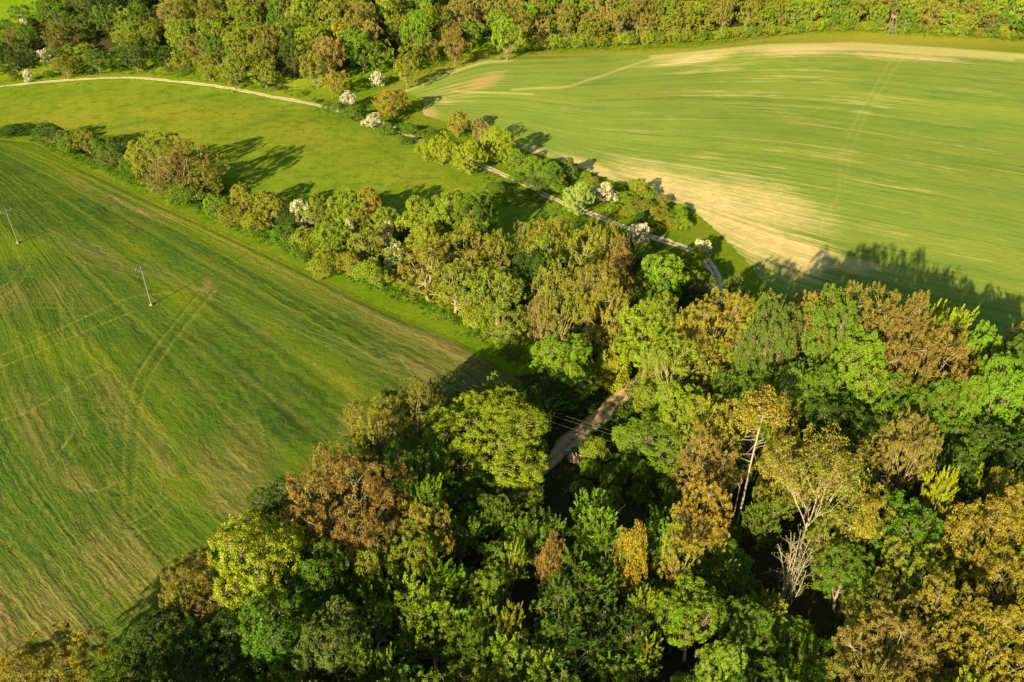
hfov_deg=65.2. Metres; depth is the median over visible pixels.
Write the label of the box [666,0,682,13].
woodland tree
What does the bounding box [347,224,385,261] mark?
feathery tree
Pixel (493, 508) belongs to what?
broadleaf tree
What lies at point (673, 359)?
broadleaf tree
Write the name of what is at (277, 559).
broadleaf tree
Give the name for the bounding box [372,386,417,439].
broadleaf tree
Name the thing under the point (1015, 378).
broadleaf tree
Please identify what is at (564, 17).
woodland tree
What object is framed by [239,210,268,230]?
shrub
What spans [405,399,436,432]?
feathery tree
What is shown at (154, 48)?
woodland shrub
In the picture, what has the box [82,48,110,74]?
woodland tree
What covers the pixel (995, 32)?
woodland shrub
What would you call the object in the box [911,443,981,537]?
broadleaf tree
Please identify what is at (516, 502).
broadleaf tree
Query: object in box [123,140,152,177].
broadleaf tree
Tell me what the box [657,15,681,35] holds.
woodland tree
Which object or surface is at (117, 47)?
woodland shrub
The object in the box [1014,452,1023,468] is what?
broadleaf tree
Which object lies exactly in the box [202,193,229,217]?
broadleaf tree
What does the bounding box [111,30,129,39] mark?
woodland shrub
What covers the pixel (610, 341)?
bronze tree
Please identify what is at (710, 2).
woodland tree
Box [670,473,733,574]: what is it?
bronze tree
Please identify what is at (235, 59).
woodland tree
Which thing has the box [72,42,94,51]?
woodland shrub
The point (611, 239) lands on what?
feathery tree
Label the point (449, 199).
broadleaf tree
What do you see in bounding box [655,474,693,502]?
shrub
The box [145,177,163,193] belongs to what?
shrub
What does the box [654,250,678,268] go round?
shrub
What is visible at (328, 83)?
woodland tree
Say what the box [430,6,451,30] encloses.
woodland tree
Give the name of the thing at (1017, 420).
young tree
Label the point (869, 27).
woodland shrub
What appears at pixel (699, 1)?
woodland tree
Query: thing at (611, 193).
flowering tree
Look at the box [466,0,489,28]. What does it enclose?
woodland tree
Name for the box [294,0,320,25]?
woodland tree
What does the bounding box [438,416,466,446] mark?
young tree
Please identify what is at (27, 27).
woodland tree
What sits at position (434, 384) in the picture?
feathery tree
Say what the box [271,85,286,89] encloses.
woodland shrub
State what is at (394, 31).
woodland tree
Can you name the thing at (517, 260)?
broadleaf tree
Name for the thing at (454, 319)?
undergrowth
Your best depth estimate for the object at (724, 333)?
142.59 m
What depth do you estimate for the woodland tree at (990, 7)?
373.08 m
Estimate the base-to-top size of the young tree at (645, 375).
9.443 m
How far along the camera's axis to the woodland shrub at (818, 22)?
378.68 m
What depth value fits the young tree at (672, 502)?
109.92 m
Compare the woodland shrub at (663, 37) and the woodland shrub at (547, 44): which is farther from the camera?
the woodland shrub at (663, 37)
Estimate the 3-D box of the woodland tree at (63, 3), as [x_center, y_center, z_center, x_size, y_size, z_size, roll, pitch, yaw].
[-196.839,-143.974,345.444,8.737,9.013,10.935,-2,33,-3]
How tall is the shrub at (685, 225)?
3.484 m
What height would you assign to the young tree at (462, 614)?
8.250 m
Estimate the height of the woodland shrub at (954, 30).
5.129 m
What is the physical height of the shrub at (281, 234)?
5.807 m
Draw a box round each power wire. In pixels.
[11,208,740,471]
[17,214,730,472]
[19,220,738,482]
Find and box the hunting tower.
[884,13,898,35]
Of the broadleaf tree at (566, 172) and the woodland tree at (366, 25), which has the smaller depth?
the broadleaf tree at (566, 172)
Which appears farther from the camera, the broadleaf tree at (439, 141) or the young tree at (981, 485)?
the broadleaf tree at (439, 141)
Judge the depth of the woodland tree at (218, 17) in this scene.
329.14 m
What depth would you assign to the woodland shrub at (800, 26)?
377.98 m
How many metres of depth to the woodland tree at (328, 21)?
312.81 m
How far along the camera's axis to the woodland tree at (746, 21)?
373.53 m
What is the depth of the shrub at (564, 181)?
219.63 m
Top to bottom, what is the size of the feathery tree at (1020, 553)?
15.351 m
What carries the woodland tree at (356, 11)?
on the ground
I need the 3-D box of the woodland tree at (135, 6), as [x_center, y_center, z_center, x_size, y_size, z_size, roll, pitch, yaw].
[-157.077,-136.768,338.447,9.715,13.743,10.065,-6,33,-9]
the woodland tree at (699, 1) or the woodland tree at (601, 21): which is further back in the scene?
the woodland tree at (699, 1)
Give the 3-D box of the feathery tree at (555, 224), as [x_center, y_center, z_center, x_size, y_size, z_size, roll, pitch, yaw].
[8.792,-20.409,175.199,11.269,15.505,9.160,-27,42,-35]
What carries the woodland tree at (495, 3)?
on the ground
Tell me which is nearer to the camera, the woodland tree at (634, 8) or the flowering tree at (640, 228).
the flowering tree at (640, 228)
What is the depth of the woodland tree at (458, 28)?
319.75 m
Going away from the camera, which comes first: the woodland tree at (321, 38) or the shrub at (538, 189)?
the shrub at (538, 189)
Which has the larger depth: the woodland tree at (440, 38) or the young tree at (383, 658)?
the woodland tree at (440, 38)
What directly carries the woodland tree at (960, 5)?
on the ground
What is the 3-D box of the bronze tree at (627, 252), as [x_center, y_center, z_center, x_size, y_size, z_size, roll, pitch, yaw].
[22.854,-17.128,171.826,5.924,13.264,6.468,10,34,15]
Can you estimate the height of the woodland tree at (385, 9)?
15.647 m
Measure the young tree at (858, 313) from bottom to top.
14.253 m
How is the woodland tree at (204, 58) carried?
on the ground
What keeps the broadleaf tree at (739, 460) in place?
on the ground
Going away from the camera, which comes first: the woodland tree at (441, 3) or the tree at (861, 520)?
the tree at (861, 520)
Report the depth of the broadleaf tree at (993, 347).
121.93 m
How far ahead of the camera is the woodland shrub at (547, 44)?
350.42 m
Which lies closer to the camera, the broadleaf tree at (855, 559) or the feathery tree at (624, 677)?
the feathery tree at (624, 677)
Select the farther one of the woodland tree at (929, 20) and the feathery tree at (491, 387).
the woodland tree at (929, 20)
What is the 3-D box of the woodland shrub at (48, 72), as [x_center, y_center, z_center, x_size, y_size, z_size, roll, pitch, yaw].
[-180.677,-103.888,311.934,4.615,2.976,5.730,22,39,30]
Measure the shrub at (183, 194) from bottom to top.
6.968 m
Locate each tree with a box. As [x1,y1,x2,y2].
[0,19,16,43]
[0,35,30,56]
[0,50,29,71]
[0,59,6,72]
[0,621,108,681]
[2,23,37,44]
[6,4,33,22]
[13,24,43,51]
[15,49,40,67]
[19,17,27,24]
[22,69,31,82]
[28,0,66,23]
[36,2,71,35]
[36,47,52,63]
[39,48,63,68]
[40,22,78,51]
[44,0,67,14]
[47,54,80,78]
[61,43,95,62]
[67,0,94,12]
[68,12,91,30]
[72,0,102,26]
[73,127,96,152]
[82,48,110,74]
[88,3,117,34]
[89,644,151,681]
[96,0,123,13]
[101,48,132,70]
[109,23,139,49]
[113,5,137,29]
[114,607,201,681]
[118,41,150,72]
[119,33,146,57]
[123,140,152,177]
[124,0,143,10]
[127,0,152,33]
[130,129,189,177]
[131,16,165,39]
[136,24,159,48]
[140,159,192,197]
[151,4,169,19]
[153,46,177,68]
[153,139,230,197]
[154,12,176,31]
[156,1,185,34]
[158,0,191,20]
[158,547,216,628]
[158,585,238,662]
[160,609,267,681]
[164,16,190,49]
[166,24,199,59]
[166,50,193,69]
[169,0,195,28]
[180,33,214,59]
[182,1,199,24]
[182,17,205,39]
[184,166,223,197]
[191,52,220,82]
[193,0,216,32]
[194,13,217,39]
[194,19,227,56]
[195,34,235,66]
[198,0,228,24]
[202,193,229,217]
[206,509,305,629]
[210,9,231,34]
[210,64,241,84]
[217,52,251,91]
[218,20,246,49]
[221,603,282,670]
[222,30,252,66]
[225,1,265,38]
[226,0,250,23]
[226,29,249,58]
[228,181,256,213]
[231,580,344,681]
[235,21,258,42]
[237,24,268,60]
[237,540,289,596]
[242,476,311,549]
[246,40,277,73]
[247,1,268,26]
[247,61,281,89]
[249,0,273,18]
[250,190,286,225]
[253,24,284,65]
[257,660,307,681]
[264,0,293,25]
[265,13,286,50]
[265,545,311,596]
[270,20,297,55]
[277,0,300,18]
[278,15,304,44]
[278,35,302,76]
[279,439,414,569]
[284,0,317,28]
[285,537,357,615]
[287,15,324,44]
[289,199,315,226]
[290,594,372,681]
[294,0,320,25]
[294,22,328,60]
[294,29,320,71]
[297,472,341,524]
[299,48,331,88]
[301,518,338,555]
[302,192,342,230]
[310,220,354,254]
[313,32,335,72]
[314,0,341,35]
[314,19,340,42]
[315,35,345,80]
[319,460,363,510]
[320,70,350,97]
[322,0,344,21]
[325,185,363,228]
[327,18,357,57]
[327,510,403,594]
[332,250,367,277]
[336,435,379,486]
[336,585,375,641]
[338,0,362,16]
[338,24,364,66]
[339,90,355,106]
[341,639,410,681]
[342,392,406,474]
[344,0,374,23]
[344,7,362,30]
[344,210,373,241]
[345,219,357,247]
[346,32,377,72]
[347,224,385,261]
[347,488,385,541]
[351,0,377,32]
[351,18,382,52]
[353,451,396,514]
[355,186,383,229]
[356,581,403,652]
[358,411,409,457]
[360,112,384,129]
[361,500,412,553]
[367,207,403,244]
[369,69,383,86]
[370,39,393,69]
[371,89,411,117]
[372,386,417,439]
[372,570,452,650]
[375,0,401,28]
[375,216,393,246]
[376,664,441,681]
[380,0,404,16]
[381,238,408,270]
[381,519,437,597]
[382,438,450,506]
[382,444,423,483]
[384,376,459,459]
[386,14,406,46]
[386,592,466,680]
[390,467,452,566]
[391,235,456,303]
[393,57,418,87]
[394,195,446,239]
[395,44,422,68]
[396,499,458,584]
[398,13,424,50]
[399,11,433,60]
[401,8,425,33]
[402,222,457,269]
[403,0,432,14]
[404,481,449,541]
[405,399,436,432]
[412,139,434,161]
[415,435,461,479]
[417,2,438,29]
[417,385,551,489]
[419,35,439,61]
[423,188,479,244]
[423,558,467,613]
[427,129,456,164]
[429,369,466,415]
[429,465,515,537]
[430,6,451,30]
[430,258,481,315]
[430,659,495,681]
[431,20,462,46]
[432,0,457,7]
[435,27,456,52]
[435,598,486,657]
[436,217,501,276]
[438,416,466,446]
[438,622,500,681]
[439,23,468,67]
[440,509,489,566]
[444,0,475,34]
[446,109,469,136]
[450,140,488,174]
[450,190,499,249]
[452,560,508,620]
[456,0,474,21]
[460,21,484,47]
[461,597,500,661]
[462,260,526,326]
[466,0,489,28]
[466,401,508,452]
[466,462,544,525]
[471,116,494,148]
[471,664,494,681]
[474,0,494,21]
[475,492,509,541]
[476,228,514,280]
[476,537,512,579]
[477,371,506,405]
[479,630,575,681]
[480,126,515,162]
[481,296,536,347]
[482,0,505,21]
[485,5,507,41]
[490,0,507,12]
[491,13,522,60]
[491,535,530,604]
[494,599,525,660]
[497,511,534,555]
[499,2,523,32]
[503,148,527,171]
[503,378,526,408]
[503,429,549,470]
[505,0,526,13]
[505,0,528,28]
[505,10,533,41]
[506,615,573,681]
[509,398,544,436]
[509,506,573,578]
[511,248,532,302]
[513,218,542,262]
[516,2,537,33]
[517,386,559,429]
[520,371,581,418]
[521,254,549,307]
[524,230,555,285]
[526,294,558,348]
[528,0,542,21]
[528,215,571,274]
[529,333,592,393]
[529,586,590,657]
[530,572,581,629]
[530,657,580,681]
[531,253,573,331]
[532,19,552,41]
[534,529,566,597]
[535,2,553,24]
[535,609,621,681]
[537,0,557,15]
[538,283,586,349]
[540,161,565,187]
[546,544,625,622]
[548,357,601,400]
[551,157,578,180]
[553,2,578,26]
[556,11,576,37]
[557,6,578,31]
[558,259,616,342]
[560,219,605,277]
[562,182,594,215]
[563,0,577,12]
[565,487,625,568]
[570,518,632,597]
[573,0,602,20]
[573,582,659,680]
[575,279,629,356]
[576,19,595,38]
[578,12,598,32]
[587,18,614,37]
[588,220,625,271]
[588,638,658,681]
[589,0,617,22]
[590,181,618,202]
[591,6,614,30]
[591,322,626,374]
[596,0,613,12]
[600,668,635,681]
[601,265,634,325]
[603,231,633,283]
[605,319,638,362]
[609,6,627,38]
[611,0,634,24]
[611,299,677,386]
[612,519,647,603]
[620,628,663,681]
[622,409,705,479]
[622,583,662,644]
[623,577,668,623]
[625,0,653,33]
[626,222,649,249]
[630,0,648,20]
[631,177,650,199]
[631,254,689,303]
[632,375,677,415]
[634,12,657,39]
[634,315,669,342]
[634,360,664,399]
[637,503,690,574]
[640,279,676,317]
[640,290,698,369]
[641,332,716,409]
[646,0,663,30]
[651,572,725,660]
[652,390,697,444]
[652,488,704,545]
[653,0,679,31]
[653,523,703,610]
[655,381,713,448]
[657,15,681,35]
[657,344,691,383]
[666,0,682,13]
[668,579,732,637]
[669,0,699,34]
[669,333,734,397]
[669,419,744,506]
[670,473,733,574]
[670,528,754,592]
[670,666,717,681]
[671,286,766,389]
[674,502,733,553]
[680,269,717,304]
[681,1,706,27]
[682,0,705,15]
[686,14,713,31]
[688,393,745,485]
[690,638,747,681]
[694,238,711,260]
[697,3,724,23]
[701,0,719,19]
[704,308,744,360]
[705,512,743,544]
[707,330,756,391]
[709,375,740,433]
[710,361,778,446]
[710,555,763,617]
[714,0,733,27]
[715,0,736,25]
[716,274,745,314]
[717,594,777,667]
[718,0,738,11]
[719,382,790,524]
[719,446,752,489]
[722,669,757,681]
[726,406,778,474]
[726,587,787,650]
[730,317,782,420]
[732,289,759,332]
[733,287,802,434]
[736,0,762,30]
[738,290,771,340]
[739,610,844,681]
[739,654,791,681]
[740,0,763,25]
[740,495,788,550]
[750,481,799,533]
[753,5,777,30]
[753,421,873,564]
[757,418,817,523]
[758,289,840,413]
[761,0,778,20]
[766,396,804,491]
[768,0,793,23]
[768,1,789,24]
[769,357,836,452]
[771,293,809,365]
[784,0,810,26]
[784,439,836,522]
[785,0,806,19]
[788,282,860,431]
[792,388,883,489]
[802,324,889,434]
[803,0,827,26]
[803,0,834,20]
[803,501,860,579]
[810,539,877,611]
[816,280,903,391]
[821,0,852,23]
[822,9,843,27]
[825,594,941,681]
[831,464,878,533]
[837,371,895,450]
[838,5,859,28]
[840,439,888,519]
[840,483,902,569]
[841,564,913,638]
[843,0,870,20]
[843,297,929,412]
[847,292,865,317]
[849,409,895,462]
[851,284,893,315]
[856,482,918,558]
[857,313,889,343]
[858,0,880,13]
[861,660,906,681]
[863,303,892,338]
[864,407,943,519]
[866,2,890,30]
[868,490,944,587]
[869,0,893,19]
[869,319,985,459]
[871,366,962,478]
[871,532,958,614]
[874,289,935,391]
[877,0,905,16]
[878,438,921,508]
[896,7,918,32]
[896,572,989,676]
[899,0,923,23]
[902,0,924,10]
[903,621,992,681]
[907,433,946,503]
[908,460,960,555]
[910,312,949,366]
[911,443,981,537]
[912,299,979,375]
[915,0,936,23]
[919,1,941,33]
[923,416,1010,507]
[924,505,1001,592]
[925,301,957,365]
[929,0,958,21]
[930,371,988,471]
[930,556,994,611]
[930,589,984,650]
[934,482,1023,594]
[935,320,976,371]
[935,348,971,377]
[937,12,967,35]
[941,0,958,19]
[942,665,991,681]
[943,595,1023,681]
[944,319,1003,392]
[948,0,974,12]
[948,317,979,336]
[951,420,1023,516]
[953,351,1023,463]
[953,500,1012,583]
[954,0,980,21]
[955,14,979,36]
[958,460,1007,525]
[963,542,1023,628]
[964,398,1000,432]
[965,0,987,18]
[972,603,1023,678]
[973,465,1023,566]
[978,0,999,24]
[978,12,1009,33]
[982,333,1023,412]
[988,0,1010,21]
[994,406,1023,476]
[995,11,1017,29]
[996,336,1011,400]
[1000,405,1023,445]
[1000,515,1023,590]
[1000,550,1023,635]
[1001,0,1023,19]
[1002,531,1023,602]
[1003,321,1023,345]
[1004,335,1023,356]
[1007,670,1023,681]
[1009,0,1023,30]
[1013,581,1023,629]
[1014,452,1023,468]
[1016,15,1023,34]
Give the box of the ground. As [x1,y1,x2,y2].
[0,0,1023,681]
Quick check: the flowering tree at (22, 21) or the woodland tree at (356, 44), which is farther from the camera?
the flowering tree at (22, 21)
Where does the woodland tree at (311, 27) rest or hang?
on the ground
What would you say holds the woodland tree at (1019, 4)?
on the ground
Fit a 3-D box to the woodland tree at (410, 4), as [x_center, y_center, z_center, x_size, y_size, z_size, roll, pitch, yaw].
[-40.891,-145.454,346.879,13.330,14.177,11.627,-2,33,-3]
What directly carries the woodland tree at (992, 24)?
on the ground
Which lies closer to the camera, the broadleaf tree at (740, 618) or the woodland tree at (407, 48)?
the broadleaf tree at (740, 618)
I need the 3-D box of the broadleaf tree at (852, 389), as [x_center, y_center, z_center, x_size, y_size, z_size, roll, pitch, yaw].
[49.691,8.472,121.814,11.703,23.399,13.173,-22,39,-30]
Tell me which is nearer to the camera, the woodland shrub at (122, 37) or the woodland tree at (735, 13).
the woodland shrub at (122, 37)
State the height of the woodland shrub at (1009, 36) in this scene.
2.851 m
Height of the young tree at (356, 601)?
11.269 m
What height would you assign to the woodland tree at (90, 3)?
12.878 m
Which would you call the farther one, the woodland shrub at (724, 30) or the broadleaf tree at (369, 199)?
the woodland shrub at (724, 30)
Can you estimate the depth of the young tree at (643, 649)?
88.86 m
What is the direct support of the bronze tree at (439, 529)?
on the ground
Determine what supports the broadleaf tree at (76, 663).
on the ground
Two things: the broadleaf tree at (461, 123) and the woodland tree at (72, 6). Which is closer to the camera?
the broadleaf tree at (461, 123)
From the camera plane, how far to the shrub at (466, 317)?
158.07 m
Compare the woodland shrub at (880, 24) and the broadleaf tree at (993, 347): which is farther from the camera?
the woodland shrub at (880, 24)
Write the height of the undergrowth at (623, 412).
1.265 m
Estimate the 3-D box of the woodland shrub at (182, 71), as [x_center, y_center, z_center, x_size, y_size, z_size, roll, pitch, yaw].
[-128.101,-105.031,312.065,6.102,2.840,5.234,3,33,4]
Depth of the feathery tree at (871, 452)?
108.70 m
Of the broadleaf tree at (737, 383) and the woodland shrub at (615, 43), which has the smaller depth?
the broadleaf tree at (737, 383)
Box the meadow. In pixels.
[0,78,626,267]
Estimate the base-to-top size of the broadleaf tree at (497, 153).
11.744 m
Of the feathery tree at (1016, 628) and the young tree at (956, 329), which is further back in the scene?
the young tree at (956, 329)
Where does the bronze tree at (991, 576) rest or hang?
on the ground
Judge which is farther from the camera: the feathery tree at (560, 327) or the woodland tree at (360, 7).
the woodland tree at (360, 7)
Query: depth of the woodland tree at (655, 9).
366.71 m
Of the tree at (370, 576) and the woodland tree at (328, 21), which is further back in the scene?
the woodland tree at (328, 21)
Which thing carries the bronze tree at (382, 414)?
on the ground
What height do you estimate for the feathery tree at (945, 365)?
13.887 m
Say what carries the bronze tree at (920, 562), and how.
on the ground
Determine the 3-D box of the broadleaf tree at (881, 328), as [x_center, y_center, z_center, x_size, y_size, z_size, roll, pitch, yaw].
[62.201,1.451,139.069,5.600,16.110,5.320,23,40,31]
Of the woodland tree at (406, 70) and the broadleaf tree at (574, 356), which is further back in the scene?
the woodland tree at (406, 70)
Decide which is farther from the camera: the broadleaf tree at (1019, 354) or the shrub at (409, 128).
the shrub at (409, 128)
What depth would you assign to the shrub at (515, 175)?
222.13 m
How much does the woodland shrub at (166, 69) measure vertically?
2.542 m
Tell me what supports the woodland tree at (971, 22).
on the ground
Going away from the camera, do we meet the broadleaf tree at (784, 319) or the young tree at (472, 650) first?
the young tree at (472, 650)
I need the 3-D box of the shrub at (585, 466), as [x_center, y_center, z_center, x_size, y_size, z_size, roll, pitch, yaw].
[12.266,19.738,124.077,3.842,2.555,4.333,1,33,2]
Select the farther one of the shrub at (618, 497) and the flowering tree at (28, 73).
the flowering tree at (28, 73)
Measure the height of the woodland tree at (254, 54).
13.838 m
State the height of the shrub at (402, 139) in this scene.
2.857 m
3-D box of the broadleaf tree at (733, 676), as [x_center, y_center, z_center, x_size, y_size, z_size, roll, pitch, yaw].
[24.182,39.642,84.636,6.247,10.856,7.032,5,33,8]
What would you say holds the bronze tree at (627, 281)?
on the ground
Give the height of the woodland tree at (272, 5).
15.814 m
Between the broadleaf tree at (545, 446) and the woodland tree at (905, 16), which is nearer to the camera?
the broadleaf tree at (545, 446)
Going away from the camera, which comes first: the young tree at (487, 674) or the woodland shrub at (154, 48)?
the young tree at (487, 674)
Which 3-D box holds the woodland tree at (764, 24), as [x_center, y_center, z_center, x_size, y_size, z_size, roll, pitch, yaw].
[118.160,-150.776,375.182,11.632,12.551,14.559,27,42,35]
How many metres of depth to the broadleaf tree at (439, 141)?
231.79 m
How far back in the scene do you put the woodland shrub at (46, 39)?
329.36 m
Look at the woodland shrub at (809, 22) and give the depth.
378.39 m
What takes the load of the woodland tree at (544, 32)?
on the ground
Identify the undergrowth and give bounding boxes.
[0,27,1023,98]
[27,128,607,369]
[309,100,690,258]
[545,352,669,478]
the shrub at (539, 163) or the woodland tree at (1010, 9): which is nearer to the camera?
the shrub at (539, 163)
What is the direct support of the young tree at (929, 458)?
on the ground
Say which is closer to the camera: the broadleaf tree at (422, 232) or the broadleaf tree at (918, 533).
the broadleaf tree at (918, 533)
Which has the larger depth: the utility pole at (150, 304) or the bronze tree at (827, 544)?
the utility pole at (150, 304)
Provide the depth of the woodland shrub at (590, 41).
354.49 m
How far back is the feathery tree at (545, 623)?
92.51 m
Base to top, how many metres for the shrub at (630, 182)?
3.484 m
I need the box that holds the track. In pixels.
[491,299,715,503]
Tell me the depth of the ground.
161.99 m
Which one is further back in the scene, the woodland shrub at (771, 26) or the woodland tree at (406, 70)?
the woodland shrub at (771, 26)
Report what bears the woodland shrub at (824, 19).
on the ground
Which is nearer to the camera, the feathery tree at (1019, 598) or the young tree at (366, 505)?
the feathery tree at (1019, 598)
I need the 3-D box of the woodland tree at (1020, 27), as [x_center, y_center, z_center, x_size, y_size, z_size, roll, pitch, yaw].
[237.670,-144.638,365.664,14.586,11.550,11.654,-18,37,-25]
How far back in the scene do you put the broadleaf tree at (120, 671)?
85.88 m
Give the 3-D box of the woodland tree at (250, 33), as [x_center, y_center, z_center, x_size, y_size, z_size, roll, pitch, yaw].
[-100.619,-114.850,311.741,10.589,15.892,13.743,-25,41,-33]
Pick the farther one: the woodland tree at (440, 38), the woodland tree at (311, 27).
the woodland tree at (440, 38)
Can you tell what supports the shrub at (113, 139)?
on the ground
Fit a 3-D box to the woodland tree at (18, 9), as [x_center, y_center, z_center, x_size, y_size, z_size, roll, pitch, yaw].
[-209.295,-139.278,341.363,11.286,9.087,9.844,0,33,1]
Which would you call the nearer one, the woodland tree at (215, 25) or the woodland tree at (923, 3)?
the woodland tree at (215, 25)
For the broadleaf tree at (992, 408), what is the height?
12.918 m
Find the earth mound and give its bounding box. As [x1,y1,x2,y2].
[568,452,587,464]
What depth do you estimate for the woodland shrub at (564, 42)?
352.30 m
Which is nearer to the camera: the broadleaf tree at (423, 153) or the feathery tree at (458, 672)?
the feathery tree at (458, 672)
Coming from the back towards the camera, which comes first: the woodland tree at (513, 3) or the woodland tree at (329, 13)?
the woodland tree at (513, 3)
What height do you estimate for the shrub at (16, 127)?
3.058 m
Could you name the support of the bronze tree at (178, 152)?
on the ground
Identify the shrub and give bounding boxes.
[0,122,35,136]
[6,71,17,79]
[30,120,63,140]
[41,33,60,45]
[42,70,55,76]
[53,130,70,146]
[56,57,77,71]
[56,131,83,153]
[64,11,80,20]
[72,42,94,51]
[77,27,97,39]
[86,66,98,71]
[88,136,114,153]
[94,149,122,164]
[106,136,130,157]
[108,45,124,56]
[110,63,125,68]
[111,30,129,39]
[117,156,138,174]
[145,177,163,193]
[147,45,169,58]
[160,66,172,71]
[160,179,210,204]
[176,68,191,75]
[215,205,243,227]
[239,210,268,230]
[242,78,252,84]
[269,222,299,247]
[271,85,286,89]
[275,204,302,229]
[288,225,327,256]
[290,244,309,262]
[294,90,305,95]
[305,249,343,280]
[321,101,332,110]
[329,102,349,117]
[342,105,366,119]
[351,256,393,286]
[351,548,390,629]
[376,121,394,135]
[395,123,418,134]
[397,135,413,143]
[416,127,436,137]
[460,302,492,328]
[483,181,507,196]
[499,188,524,203]
[507,171,526,183]
[516,163,534,176]
[521,155,547,178]
[524,177,547,194]
[533,45,542,49]
[534,170,548,183]
[542,40,550,48]
[544,33,561,48]
[546,180,565,192]
[547,20,561,31]
[547,174,567,185]
[555,393,595,418]
[557,40,568,48]
[559,36,572,48]
[569,32,588,47]
[570,479,594,497]
[578,436,611,462]
[579,37,595,47]
[579,172,590,180]
[579,459,600,478]
[583,176,598,185]
[588,348,631,393]
[589,35,604,47]
[595,37,609,45]
[596,461,629,484]
[597,483,624,509]
[605,203,622,214]
[610,423,652,460]
[610,451,630,469]
[611,41,623,45]
[612,183,624,193]
[613,191,640,206]
[616,31,632,43]
[617,205,636,217]
[621,454,647,474]
[623,29,638,44]
[626,178,639,189]
[626,198,655,215]
[627,481,654,507]
[628,242,656,260]
[633,210,645,226]
[636,461,665,488]
[637,33,648,44]
[640,206,657,218]
[642,29,653,42]
[644,220,663,232]
[645,187,658,199]
[647,206,671,225]
[647,216,661,223]
[648,29,663,43]
[651,194,671,205]
[652,448,678,467]
[654,34,671,43]
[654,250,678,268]
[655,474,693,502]
[656,203,673,215]
[658,217,679,230]
[663,207,688,223]
[665,30,680,42]
[670,286,709,317]
[672,203,688,212]
[674,37,689,42]
[676,216,692,229]
[680,27,694,41]
[680,247,705,268]
[689,34,705,40]
[697,30,713,38]
[711,30,721,38]
[719,26,728,38]
[731,28,739,36]
[737,31,748,36]
[746,25,760,36]
[752,27,772,36]
[765,22,776,34]
[765,522,816,610]
[775,25,790,34]
[789,28,799,33]
[790,24,804,31]
[803,17,816,31]
[812,18,828,30]
[817,17,830,31]
[830,24,842,30]
[834,24,848,30]
[842,18,854,30]
[855,23,862,30]
[862,21,872,29]
[870,20,887,29]
[901,19,909,29]
[908,26,916,31]
[913,22,929,32]
[931,24,940,32]
[937,26,956,34]
[948,25,959,34]
[964,30,976,35]
[971,29,982,36]
[987,27,1001,36]
[998,24,1009,35]
[1002,33,1018,38]
[1008,35,1023,39]
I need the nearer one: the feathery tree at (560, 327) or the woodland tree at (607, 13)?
the feathery tree at (560, 327)
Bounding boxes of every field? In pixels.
[0,137,539,681]
[403,40,1023,357]
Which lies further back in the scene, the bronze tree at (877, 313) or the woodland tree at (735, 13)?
the woodland tree at (735, 13)
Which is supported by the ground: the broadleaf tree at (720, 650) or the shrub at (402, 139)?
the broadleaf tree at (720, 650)
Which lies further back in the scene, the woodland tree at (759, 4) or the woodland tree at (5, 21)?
the woodland tree at (759, 4)
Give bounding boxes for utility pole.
[0,208,19,243]
[135,265,152,305]
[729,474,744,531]
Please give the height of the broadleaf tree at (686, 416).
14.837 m
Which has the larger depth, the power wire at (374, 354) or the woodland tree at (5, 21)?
the woodland tree at (5, 21)
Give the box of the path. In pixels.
[0,77,723,299]
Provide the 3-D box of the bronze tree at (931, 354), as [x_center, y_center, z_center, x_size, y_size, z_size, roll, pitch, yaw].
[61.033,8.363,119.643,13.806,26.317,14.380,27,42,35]
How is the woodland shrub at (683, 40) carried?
on the ground
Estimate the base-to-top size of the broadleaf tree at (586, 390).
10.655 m
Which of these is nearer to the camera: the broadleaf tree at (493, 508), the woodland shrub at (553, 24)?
the broadleaf tree at (493, 508)
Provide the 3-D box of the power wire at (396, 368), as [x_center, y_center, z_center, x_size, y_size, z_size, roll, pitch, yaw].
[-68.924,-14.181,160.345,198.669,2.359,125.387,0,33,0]
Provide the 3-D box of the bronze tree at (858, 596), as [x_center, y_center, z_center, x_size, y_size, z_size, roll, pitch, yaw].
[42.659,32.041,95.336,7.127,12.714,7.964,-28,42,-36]
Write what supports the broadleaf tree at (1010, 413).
on the ground
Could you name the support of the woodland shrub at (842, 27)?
on the ground
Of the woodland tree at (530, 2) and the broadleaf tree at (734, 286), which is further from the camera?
the woodland tree at (530, 2)
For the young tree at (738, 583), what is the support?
on the ground
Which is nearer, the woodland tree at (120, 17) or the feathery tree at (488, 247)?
the feathery tree at (488, 247)
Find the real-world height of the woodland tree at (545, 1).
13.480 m
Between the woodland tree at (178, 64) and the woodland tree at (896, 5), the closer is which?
the woodland tree at (178, 64)
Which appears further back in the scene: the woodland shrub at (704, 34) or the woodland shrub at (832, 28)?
the woodland shrub at (832, 28)
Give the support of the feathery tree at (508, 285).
on the ground
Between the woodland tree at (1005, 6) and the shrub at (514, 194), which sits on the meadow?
the shrub at (514, 194)
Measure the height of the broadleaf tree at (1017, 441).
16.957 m
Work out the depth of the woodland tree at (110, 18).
335.24 m
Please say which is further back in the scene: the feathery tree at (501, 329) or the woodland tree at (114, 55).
the woodland tree at (114, 55)
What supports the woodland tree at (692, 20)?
on the ground
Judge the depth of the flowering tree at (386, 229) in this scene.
185.64 m
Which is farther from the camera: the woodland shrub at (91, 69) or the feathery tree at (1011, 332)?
the woodland shrub at (91, 69)
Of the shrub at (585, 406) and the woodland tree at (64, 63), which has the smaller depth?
the shrub at (585, 406)
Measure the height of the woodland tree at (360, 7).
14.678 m
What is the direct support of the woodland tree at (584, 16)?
on the ground
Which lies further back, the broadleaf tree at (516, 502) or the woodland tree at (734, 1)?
the woodland tree at (734, 1)

